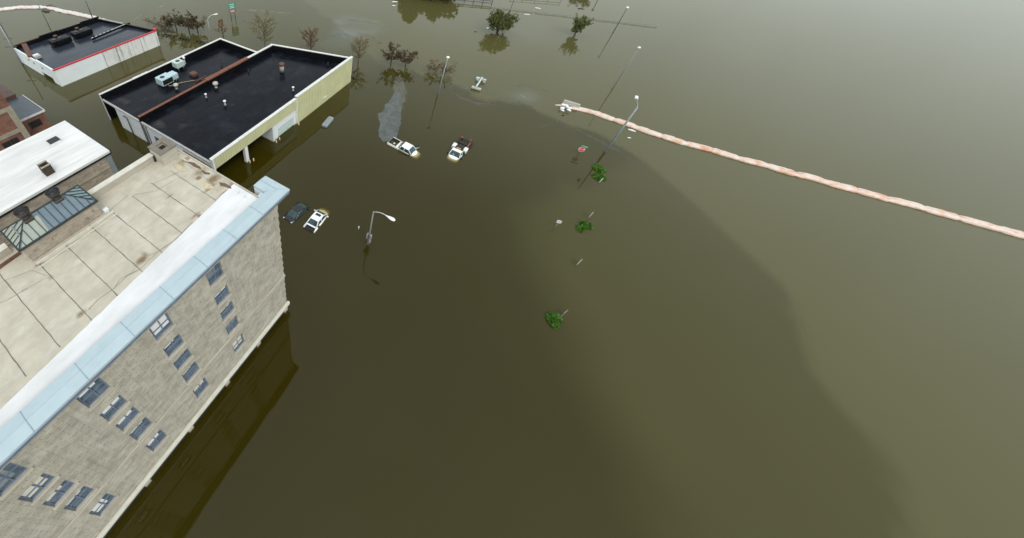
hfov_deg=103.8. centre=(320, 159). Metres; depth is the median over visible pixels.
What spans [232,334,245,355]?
window
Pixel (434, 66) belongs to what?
withered bush
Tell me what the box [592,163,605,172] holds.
green shrub
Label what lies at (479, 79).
signal fixture
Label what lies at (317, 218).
sedan
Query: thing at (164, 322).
window
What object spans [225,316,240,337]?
window
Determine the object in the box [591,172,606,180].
green shrub
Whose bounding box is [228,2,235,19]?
road sign
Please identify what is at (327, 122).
floating cabinet
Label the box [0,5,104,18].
flood barrier
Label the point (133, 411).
window
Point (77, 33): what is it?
cooling unit
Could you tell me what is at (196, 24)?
withered tree
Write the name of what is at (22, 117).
brick building
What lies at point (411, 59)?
withered tree
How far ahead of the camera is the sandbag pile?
66.87 m
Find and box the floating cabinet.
[322,116,332,127]
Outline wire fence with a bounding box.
[453,2,656,26]
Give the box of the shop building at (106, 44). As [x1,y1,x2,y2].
[12,16,159,85]
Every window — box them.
[0,462,33,500]
[1,137,20,148]
[18,473,60,505]
[28,118,42,128]
[43,480,79,510]
[64,486,97,513]
[77,377,114,411]
[90,493,119,518]
[100,395,130,424]
[115,406,143,433]
[130,417,154,443]
[146,429,169,453]
[149,313,176,343]
[163,334,186,360]
[173,348,193,373]
[182,362,201,385]
[193,377,210,400]
[206,262,225,290]
[214,285,231,308]
[220,301,236,323]
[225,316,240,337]
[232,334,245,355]
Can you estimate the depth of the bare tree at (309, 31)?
79.75 m
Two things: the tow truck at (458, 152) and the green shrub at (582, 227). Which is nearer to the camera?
the green shrub at (582, 227)
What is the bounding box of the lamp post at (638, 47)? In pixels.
[612,46,640,88]
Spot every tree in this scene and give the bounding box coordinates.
[159,8,184,29]
[170,10,197,30]
[183,13,206,32]
[214,18,227,38]
[244,9,277,46]
[299,25,319,49]
[351,36,372,63]
[381,41,406,64]
[399,49,418,66]
[486,8,519,32]
[571,13,593,34]
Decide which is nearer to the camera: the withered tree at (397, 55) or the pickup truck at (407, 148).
the pickup truck at (407, 148)
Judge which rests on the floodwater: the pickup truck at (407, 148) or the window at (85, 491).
the pickup truck at (407, 148)
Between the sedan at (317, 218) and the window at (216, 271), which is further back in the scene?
the sedan at (317, 218)
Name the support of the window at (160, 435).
in the stone building at (144, 304)
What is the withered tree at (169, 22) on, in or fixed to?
on the floodwater
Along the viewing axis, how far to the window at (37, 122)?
52.53 m
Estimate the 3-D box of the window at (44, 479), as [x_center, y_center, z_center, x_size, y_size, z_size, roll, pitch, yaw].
[-14.314,16.661,18.560,0.290,1.610,1.420,26,48,25]
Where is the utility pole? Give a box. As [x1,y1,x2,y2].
[0,26,22,64]
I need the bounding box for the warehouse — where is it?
[99,38,352,170]
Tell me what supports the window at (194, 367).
in the stone building at (144, 304)
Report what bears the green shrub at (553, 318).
on the floodwater
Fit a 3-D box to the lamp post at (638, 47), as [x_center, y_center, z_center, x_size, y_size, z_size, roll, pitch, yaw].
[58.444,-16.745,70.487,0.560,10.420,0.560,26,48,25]
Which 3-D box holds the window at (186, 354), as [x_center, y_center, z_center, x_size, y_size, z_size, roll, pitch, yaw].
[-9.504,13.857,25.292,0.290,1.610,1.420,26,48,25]
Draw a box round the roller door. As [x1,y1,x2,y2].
[278,118,292,136]
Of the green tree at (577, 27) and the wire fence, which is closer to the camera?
the green tree at (577, 27)
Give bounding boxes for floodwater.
[0,0,1023,537]
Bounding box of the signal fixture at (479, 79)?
[471,77,486,90]
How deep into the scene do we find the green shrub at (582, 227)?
47.27 m
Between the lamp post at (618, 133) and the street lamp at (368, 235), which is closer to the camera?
the street lamp at (368, 235)
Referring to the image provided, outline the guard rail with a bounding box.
[455,0,492,4]
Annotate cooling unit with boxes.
[48,34,72,46]
[70,27,92,38]
[155,71,193,86]
[172,58,184,69]
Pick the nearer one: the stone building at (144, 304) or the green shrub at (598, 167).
the stone building at (144, 304)
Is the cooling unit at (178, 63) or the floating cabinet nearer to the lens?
the floating cabinet
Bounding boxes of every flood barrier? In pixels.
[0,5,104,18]
[556,104,1023,238]
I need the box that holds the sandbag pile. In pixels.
[560,103,571,111]
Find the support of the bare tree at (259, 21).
on the floodwater
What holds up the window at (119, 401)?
in the stone building at (144, 304)
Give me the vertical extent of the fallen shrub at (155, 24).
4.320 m
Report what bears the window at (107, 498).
in the stone building at (144, 304)
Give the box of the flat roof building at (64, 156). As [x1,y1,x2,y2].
[0,119,118,248]
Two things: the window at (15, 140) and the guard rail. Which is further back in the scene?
the guard rail
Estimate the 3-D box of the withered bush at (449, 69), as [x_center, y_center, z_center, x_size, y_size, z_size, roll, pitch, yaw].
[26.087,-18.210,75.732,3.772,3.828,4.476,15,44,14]
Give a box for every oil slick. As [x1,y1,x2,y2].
[378,76,406,140]
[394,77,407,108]
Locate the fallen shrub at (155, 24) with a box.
[139,14,172,27]
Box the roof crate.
[32,53,41,58]
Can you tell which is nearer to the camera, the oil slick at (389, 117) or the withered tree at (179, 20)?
the oil slick at (389, 117)
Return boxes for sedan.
[283,201,309,223]
[303,209,328,233]
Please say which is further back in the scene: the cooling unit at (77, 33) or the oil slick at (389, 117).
the cooling unit at (77, 33)
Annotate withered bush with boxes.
[426,59,444,71]
[440,62,457,73]
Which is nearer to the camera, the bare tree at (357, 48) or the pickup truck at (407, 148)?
the pickup truck at (407, 148)
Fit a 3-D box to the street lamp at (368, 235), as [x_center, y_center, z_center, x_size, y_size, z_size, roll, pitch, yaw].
[6.800,8.986,42.612,2.965,8.420,0.460,28,49,26]
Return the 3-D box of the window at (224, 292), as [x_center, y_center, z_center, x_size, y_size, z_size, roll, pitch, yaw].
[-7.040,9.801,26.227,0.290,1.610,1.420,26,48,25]
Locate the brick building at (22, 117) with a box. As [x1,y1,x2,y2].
[0,83,51,150]
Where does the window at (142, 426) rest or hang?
in the stone building at (144, 304)
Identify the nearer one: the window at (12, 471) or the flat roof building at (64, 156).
the window at (12, 471)
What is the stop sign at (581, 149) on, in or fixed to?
in the floodwater
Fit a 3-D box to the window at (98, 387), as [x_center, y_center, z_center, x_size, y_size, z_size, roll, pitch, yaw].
[-11.841,12.255,19.174,0.290,1.860,1.420,26,48,25]
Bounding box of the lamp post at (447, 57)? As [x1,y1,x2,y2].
[437,56,449,95]
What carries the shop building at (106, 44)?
on the floodwater
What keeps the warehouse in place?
on the floodwater
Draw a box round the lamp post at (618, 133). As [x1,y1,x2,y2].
[604,96,637,152]
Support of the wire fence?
in the floodwater
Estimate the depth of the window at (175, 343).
23.83 m
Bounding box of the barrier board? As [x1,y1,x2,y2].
[563,99,580,107]
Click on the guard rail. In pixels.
(476, 1)
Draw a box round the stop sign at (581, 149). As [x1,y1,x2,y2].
[578,145,587,154]
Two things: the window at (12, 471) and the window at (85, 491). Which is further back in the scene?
the window at (85, 491)
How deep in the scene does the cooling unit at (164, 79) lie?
63.40 m
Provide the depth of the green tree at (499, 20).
89.40 m
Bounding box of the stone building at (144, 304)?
[0,137,289,537]
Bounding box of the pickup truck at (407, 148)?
[387,137,419,156]
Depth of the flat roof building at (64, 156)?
33.29 m
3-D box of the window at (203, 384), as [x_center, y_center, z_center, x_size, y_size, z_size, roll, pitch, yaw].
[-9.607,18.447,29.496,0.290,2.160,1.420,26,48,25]
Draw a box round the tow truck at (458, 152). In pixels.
[447,136,473,161]
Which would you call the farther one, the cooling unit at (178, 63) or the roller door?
the cooling unit at (178, 63)
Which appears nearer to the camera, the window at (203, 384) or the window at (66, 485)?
the window at (66, 485)
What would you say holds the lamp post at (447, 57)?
on the floodwater
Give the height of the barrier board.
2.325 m
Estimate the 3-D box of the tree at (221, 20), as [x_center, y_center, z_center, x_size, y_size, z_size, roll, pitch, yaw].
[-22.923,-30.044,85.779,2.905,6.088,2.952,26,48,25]
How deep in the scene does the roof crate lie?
72.10 m
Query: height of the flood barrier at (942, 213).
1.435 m
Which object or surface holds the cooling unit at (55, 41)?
on the shop building at (106, 44)
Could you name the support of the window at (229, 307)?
in the stone building at (144, 304)
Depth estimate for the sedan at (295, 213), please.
48.02 m
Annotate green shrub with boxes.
[544,311,562,329]
[576,220,593,232]
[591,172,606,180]
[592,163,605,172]
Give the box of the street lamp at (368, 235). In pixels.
[366,211,394,244]
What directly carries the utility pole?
in the floodwater

